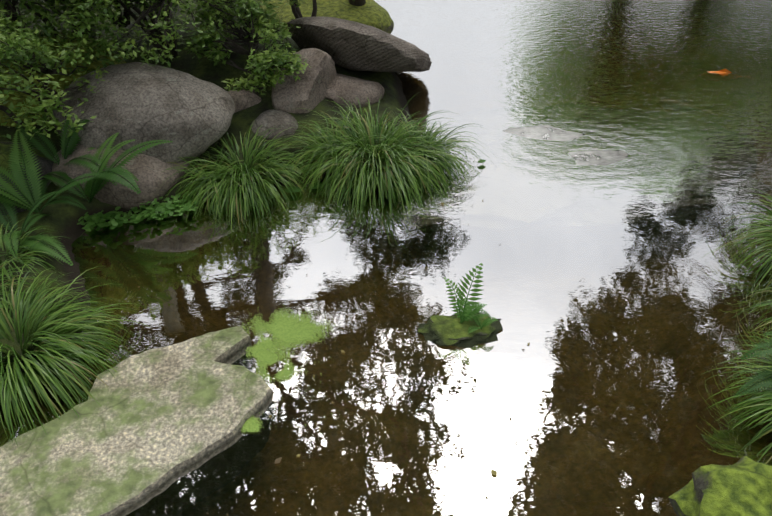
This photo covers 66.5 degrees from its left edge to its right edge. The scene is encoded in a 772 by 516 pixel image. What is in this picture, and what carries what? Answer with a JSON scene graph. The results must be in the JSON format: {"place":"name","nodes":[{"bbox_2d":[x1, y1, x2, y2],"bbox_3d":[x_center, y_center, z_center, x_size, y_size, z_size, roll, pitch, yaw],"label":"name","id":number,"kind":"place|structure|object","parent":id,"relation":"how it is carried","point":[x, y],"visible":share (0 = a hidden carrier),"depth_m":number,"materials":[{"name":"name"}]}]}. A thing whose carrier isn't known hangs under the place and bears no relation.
{"place":"outdoors","nodes":[
{"label":"outdoors","id":0,"kind":"place"},
{"bbox_2d":[0,0,411,398],"bbox_3d":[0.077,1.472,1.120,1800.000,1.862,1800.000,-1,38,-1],"label":"ground","id":1,"kind":"structure","parent":0,"point":[61,219],"depth_m":3.87,"materials":[{"name":"green plant"}]},
{"bbox_2d":[0,141,53,214],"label":"dark rock","id":2,"kind":"object","parent":1,"relation":"on","point":[46,164],"visible":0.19,"depth_m":3.31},
{"bbox_2d":[0,0,60,91],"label":"shrub","id":3,"kind":"object","parent":1,"relation":"on","point":[34,65],"depth_m":3.34,"materials":[{"name":"green plant"}]},
{"bbox_2d":[0,9,110,140],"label":"shrub","id":4,"kind":"object","parent":1,"relation":"on","point":[39,51],"depth_m":3.10,"materials":[{"name":"green plant"}]},
{"bbox_2d":[0,0,116,63],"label":"shrub","id":5,"kind":"object","parent":1,"relation":"on","point":[54,10],"depth_m":3.66,"materials":[{"name":"green plant"}]},
{"bbox_2d":[0,30,125,126],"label":"shrub","id":6,"kind":"object","parent":1,"relation":"on","point":[95,64],"visible":0.08,"depth_m":3.74,"materials":[{"name":"green plant"}]},
{"bbox_2d":[63,1,96,35],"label":"trunk","id":7,"kind":"object","parent":1,"relation":"on","point":[93,30],"visible":0.12,"depth_m":4.54,"materials":[{"name":"brown plant"}]},
{"bbox_2d":[0,0,189,80],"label":"shrub","id":8,"kind":"object","parent":1,"relation":"on","point":[94,16],"depth_m":3.53,"materials":[{"name":"green plant"}]},
{"bbox_2d":[42,0,185,27],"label":"shrub","id":9,"kind":"object","parent":1,"relation":"on","point":[96,8],"depth_m":3.83,"materials":[{"name":"green plant"}]},
{"bbox_2d":[51,144,191,209],"bbox_3d":[-1.601,-0.582,3.653,0.845,0.435,0.786,-1,38,-1],"label":"boulder","id":10,"kind":"object","parent":1,"relation":"on","point":[151,174],"visible":0.38,"depth_m":3.37,"materials":[{"name":"grey stone"}]},
{"bbox_2d":[0,326,271,515],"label":"stone slab","id":11,"kind":"structure","parent":1,"relation":"on","point":[158,418],"depth_m":2.20,"materials":[{"name":"grey stone"}]},
{"bbox_2d":[51,62,234,163],"bbox_3d":[-1.537,-0.903,3.764,1.160,0.660,0.947,-1,38,-1],"label":"boulder","id":12,"kind":"object","parent":1,"relation":"on","point":[189,115],"visible":0.75,"depth_m":3.44,"materials":[{"name":"grey stone"}]},
{"bbox_2d":[28,0,282,70],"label":"shrub","id":13,"kind":"object","parent":1,"relation":"on","point":[101,40],"depth_m":3.67,"materials":[{"name":"green plant"}]},
{"bbox_2d":[117,0,307,33],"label":"shrub","id":14,"kind":"object","parent":1,"relation":"on","point":[291,3],"depth_m":4.03,"materials":[{"name":"green plant"}]},
{"bbox_2d":[207,0,228,23],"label":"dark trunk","id":15,"kind":"object","parent":1,"relation":"on","point":[226,2],"depth_m":4.78,"materials":[{"name":"brown plant"}]},
{"bbox_2d":[179,0,300,70],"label":"shrub","id":16,"kind":"object","parent":1,"relation":"on","point":[268,13],"depth_m":4.07,"materials":[{"name":"green plant"}]},
{"bbox_2d":[227,90,261,112],"bbox_3d":[-1.090,-1.063,4.130,0.429,0.265,0.346,-21,43,-25],"label":"rock","id":17,"kind":"object","parent":1,"relation":"on","point":[243,99],"visible":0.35,"depth_m":4.00,"materials":[{"name":"grey stone"}]},
{"bbox_2d":[203,28,310,95],"bbox_3d":[-0.882,-1.327,4.026,0.748,0.535,0.741,-1,38,-1],"label":"shrub","id":18,"kind":"object","parent":1,"relation":"on","point":[279,59],"depth_m":3.89,"materials":[{"name":"green plant"}]},
{"bbox_2d":[251,110,297,138],"bbox_3d":[-0.760,-0.874,3.995,0.359,0.238,0.366,-1,38,-1],"label":"rock","id":19,"kind":"object","parent":1,"relation":"on","point":[267,120],"visible":0.46,"depth_m":3.88,"materials":[{"name":"grey stone"}]},
{"bbox_2d":[271,48,336,112],"bbox_3d":[-0.598,-1.205,4.239,0.481,0.540,0.540,-1,38,-1],"label":"rock","id":20,"kind":"object","parent":1,"relation":"on","point":[307,90],"visible":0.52,"depth_m":4.07,"materials":[{"name":"grey stone"}]},
{"bbox_2d":[287,17,431,71],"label":"slab","id":21,"kind":"structure","parent":20,"relation":"on","point":[350,45],"depth_m":4.36,"materials":[{"name":"grey stone"}]},
{"bbox_2d":[260,0,393,33],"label":"moss bank","id":22,"kind":"structure","parent":1,"relation":"on","point":[372,13],"depth_m":5.38,"materials":[{"name":"moss"},{"name":"rock"}]},
{"bbox_2d":[348,0,365,5],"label":"dark trunk","id":23,"kind":"object","parent":1,"relation":"on","point":[358,2],"depth_m":5.42,"materials":[{"name":"brown plant"}]},
{"bbox_2d":[0,95,771,465],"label":"grass clumps","id":24,"kind":"object","parent":1,"relation":"on","point":[416,151],"visible":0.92,"depth_m":3.37,"materials":[{"name":"green plant"}]},
{"bbox_2d":[0,110,771,395],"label":"ferns","id":25,"kind":"object","parent":1,"relation":"on","point":[36,198],"visible":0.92,"depth_m":3.16,"materials":[{"name":"green plant"}]},
{"bbox_2d":[452,124,627,165],"bbox_3d":[1.173,-0.707,4.117,3.052,0.155,1.675,-1,38,-1],"label":"submerged rock","id":26,"kind":"object","parent":1,"relation":"on","point":[546,132],"visible":0.02,"depth_m":4.17,"materials":[{"name":"grey stone"}]},
{"bbox_2d":[668,456,771,515],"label":"mossy rock","id":27,"kind":"object","parent":1,"relation":"on","point":[742,486],"visible":1,"depth_m":1.80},
{"bbox_2d":[290,0,354,18],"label":"trunk","id":28,"kind":"object","parent":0,"point":[296,12],"depth_m":4.84,"materials":[{"name":"black wood"}]},
{"bbox_2d":[0,0,771,515],"bbox_3d":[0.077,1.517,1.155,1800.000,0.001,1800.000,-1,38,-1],"label":"water","id":29,"kind":"structure","parent":0,"point":[614,294],"depth_m":2.92,"materials":[{"name":"liquid"}]},
{"bbox_2d":[77,159,485,230],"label":"ground cover plants","id":30,"kind":"object","parent":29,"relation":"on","point":[163,209],"visible":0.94,"depth_m":3.34,"materials":[{"name":"green plant"}]},
{"bbox_2d":[240,305,334,432],"bbox_3d":[-0.448,0.444,2.520,0.466,0.004,0.708,-1,38,-1],"label":"duckweed","id":31,"kind":"object","parent":29,"relation":"on","point":[285,329],"visible":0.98,"depth_m":2.62,"materials":[{"name":"green plant"}]},
{"bbox_2d":[138,198,529,514],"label":"floating litter","id":32,"kind":"object","parent":29,"relation":"on","point":[278,460],"visible":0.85,"depth_m":2.25,"materials":[{"name":"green plant"}]},
{"bbox_2d":[325,73,384,107],"bbox_3d":[-0.352,-1.259,4.486,0.651,0.293,0.487,30,47,33],"label":"rock","id":33,"kind":"object","parent":29,"relation":"on","point":[348,88],"visible":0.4,"depth_m":4.29,"materials":[{"name":"grey stone"}]},
{"bbox_2d":[417,313,502,347],"bbox_3d":[0.334,0.325,2.682,0.399,0.098,0.231,-1,38,-1],"label":"islet","id":34,"kind":"object","parent":29,"relation":"on","point":[443,330],"visible":0.92,"depth_m":2.63,"materials":[{"name":"green stone"}]},
{"bbox_2d":[444,263,497,332],"bbox_3d":[0.363,0.192,2.590,0.187,0.304,0.231,-22,43,-26],"label":"fern","id":35,"kind":"object","parent":34,"relation":"on","point":[466,310],"visible":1,"depth_m":2.59,"materials":[{"name":"green plant"}]},
{"bbox_2d":[708,69,731,72],"bbox_3d":[3.010,-1.626,5.217,0.472,0.115,0.173,-1,38,-1],"label":"goldfish","id":36,"kind":"object","parent":29,"relation":"in","point":[723,71],"visible":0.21,"depth_m":5.18,"materials":[{"name":"orange"}]}
]}

